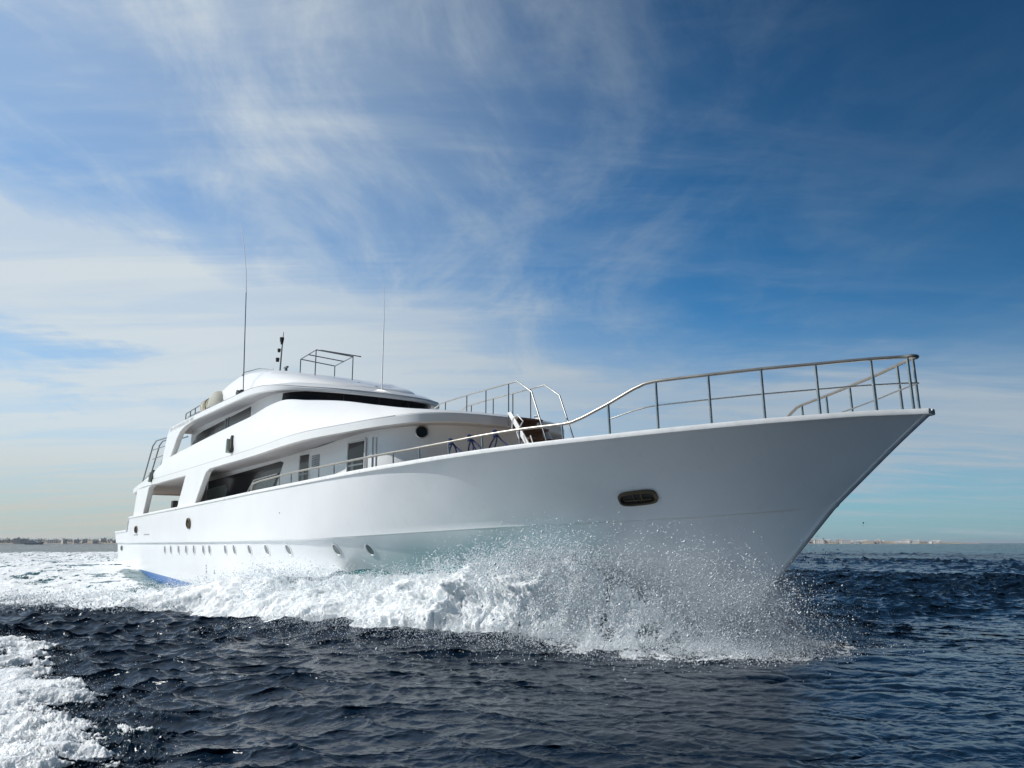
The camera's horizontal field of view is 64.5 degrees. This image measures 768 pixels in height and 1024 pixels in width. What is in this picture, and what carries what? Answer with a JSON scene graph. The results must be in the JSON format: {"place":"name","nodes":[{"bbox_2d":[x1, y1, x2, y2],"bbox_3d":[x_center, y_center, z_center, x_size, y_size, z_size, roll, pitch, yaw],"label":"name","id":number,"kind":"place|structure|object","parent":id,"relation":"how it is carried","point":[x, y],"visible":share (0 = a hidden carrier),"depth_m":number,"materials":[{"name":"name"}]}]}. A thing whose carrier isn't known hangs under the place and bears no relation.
{"place":"outdoors","nodes":[
{"label":"outdoors","id":0,"kind":"place"},
{"bbox_2d":[0,539,117,543],"bbox_3d":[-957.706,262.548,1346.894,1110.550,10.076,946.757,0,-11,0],"label":"coast hills","id":1,"kind":"structure","parent":0,"point":[90,541],"depth_m":1315.72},
{"bbox_2d":[13,537,20,543],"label":"seaside building","id":2,"kind":"structure","parent":1,"relation":"on","point":[16,541],"depth_m":1258.84,"materials":[{"name":"grey paint"}]},
{"bbox_2d":[19,539,28,543],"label":"seaside building","id":3,"kind":"structure","parent":1,"relation":"on","point":[22,541],"depth_m":1261.77,"materials":[{"name":"paint"}]},
{"bbox_2d":[47,540,59,542],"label":"seaside building","id":4,"kind":"structure","parent":1,"relation":"on","point":[53,541],"depth_m":1294.95,"materials":[{"name":"white paint"}]},
{"bbox_2d":[0,537,115,543],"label":"shore shrubs","id":5,"kind":"object","parent":1,"relation":"on","point":[39,540],"visible":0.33,"depth_m":1310.89,"materials":[{"name":"green plant"}]},
{"bbox_2d":[99,537,106,541],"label":"seaside building","id":6,"kind":"structure","parent":1,"relation":"on","point":[104,539],"depth_m":1354.00,"materials":[{"name":"paint"}]},
{"bbox_2d":[0,543,1023,767],"bbox_3d":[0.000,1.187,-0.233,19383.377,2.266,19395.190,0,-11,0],"label":"water","id":7,"kind":"structure","parent":0,"point":[950,698],"depth_m":11.55,"materials":[{"name":"blue liquid"}]},
{"bbox_2d":[24,539,43,544],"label":"motor boat","id":8,"kind":"object","parent":7,"relation":"on","point":[31,542],"visible":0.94,"depth_m":881.43,"materials":[{"name":"grey"}]},
{"bbox_2d":[0,630,254,767],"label":"wake spray","id":9,"kind":"object","parent":7,"relation":"on","point":[33,690],"visible":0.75,"depth_m":9.23,"materials":[{"name":"liquid"}]},
{"bbox_2d":[0,512,969,704],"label":"bow spray","id":10,"kind":"object","parent":7,"relation":"on","point":[520,558],"visible":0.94,"depth_m":14.99,"materials":[{"name":"liquid"}]},
{"bbox_2d":[115,228,934,613],"bbox_3d":[-6.050,0.965,30.829,8.501,16.354,43.627,8,-14,-35],"label":"motor yacht","id":11,"kind":"object","parent":7,"relation":"on","point":[357,474],"visible":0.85,"depth_m":18.69,"materials":[{"name":"paint"}]},
{"bbox_2d":[200,398,208,410],"bbox_3d":[-13.324,1.024,35.878,0.756,0.795,1.198,8,-14,-35],"label":"life raft canister","id":12,"kind":"object","parent":11,"relation":"on","point":[203,404],"visible":0.27,"depth_m":35.60,"materials":[{"name":"white plastic"}]},
{"bbox_2d":[206,391,223,408],"bbox_3d":[-12.531,0.748,34.727,1.004,0.877,1.473,8,-14,-35],"label":"equipment cover","id":13,"kind":"object","parent":11,"relation":"on","point":[216,397],"visible":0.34,"depth_m":34.26,"materials":[{"name":"white plastic"}]},
{"bbox_2d":[192,407,250,444],"bbox_3d":[-12.330,2.168,34.184,0.047,1.480,8.650,8,-14,-35],"label":"bridge side window","id":14,"kind":"structure","parent":11,"relation":"in","point":[246,413],"depth_m":33.91,"materials":[{"name":"black glass"}]},
{"bbox_2d":[206,461,283,500],"bbox_3d":[-10.821,4.066,31.692,0.071,1.322,10.100,8,-14,-35],"label":"saloon window","id":15,"kind":"structure","parent":11,"relation":"in","point":[238,483],"depth_m":30.97,"materials":[{"name":"black glass"}]},
{"bbox_2d":[298,451,310,481],"bbox_3d":[-6.713,2.944,26.175,0.052,1.480,0.940,8,-14,-35],"label":"side window","id":16,"kind":"structure","parent":11,"relation":"in","point":[304,460],"depth_m":26.21,"materials":[{"name":"grey glass"}]},
{"bbox_2d":[346,437,366,471],"bbox_3d":[-4.457,2.376,23.090,0.052,1.610,1.220,8,-14,-35],"label":"side door","id":17,"kind":"structure","parent":11,"relation":"in","point":[355,450],"depth_m":23.13,"materials":[{"name":"glass"}]},
{"bbox_2d":[448,438,462,452],"bbox_3d":[-1.278,1.385,17.686,0.214,0.413,0.681,8,-14,-35],"label":"mooring rope","id":18,"kind":"object","parent":11,"relation":"attached to","point":[453,444],"visible":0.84,"depth_m":17.66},
{"bbox_2d":[467,434,481,450],"bbox_3d":[-0.848,1.274,17.298,0.214,0.408,0.579,8,-14,-35],"label":"mooring rope","id":19,"kind":"object","parent":11,"relation":"attached to","point":[471,441],"visible":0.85,"depth_m":17.29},
{"bbox_2d":[489,429,508,447],"bbox_3d":[-0.336,1.176,16.885,0.215,0.446,0.879,8,-14,-35],"label":"mooring rope","id":20,"kind":"object","parent":11,"relation":"attached to","point":[496,436],"visible":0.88,"depth_m":16.83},
{"bbox_2d":[0,0,1023,542],"label":"sky","id":21,"kind":"structure","parent":0,"point":[592,202],"materials":[{"name":"blue"}]},
{"bbox_2d":[808,542,978,543],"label":"coast hills","id":22,"kind":"structure","parent":0,"point":[907,543],"depth_m":1639.38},
{"bbox_2d":[862,541,874,543],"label":"seaside building","id":23,"kind":"structure","parent":22,"relation":"on","point":[868,542],"depth_m":1658.86,"materials":[{"name":"beige paint"}]}
]}

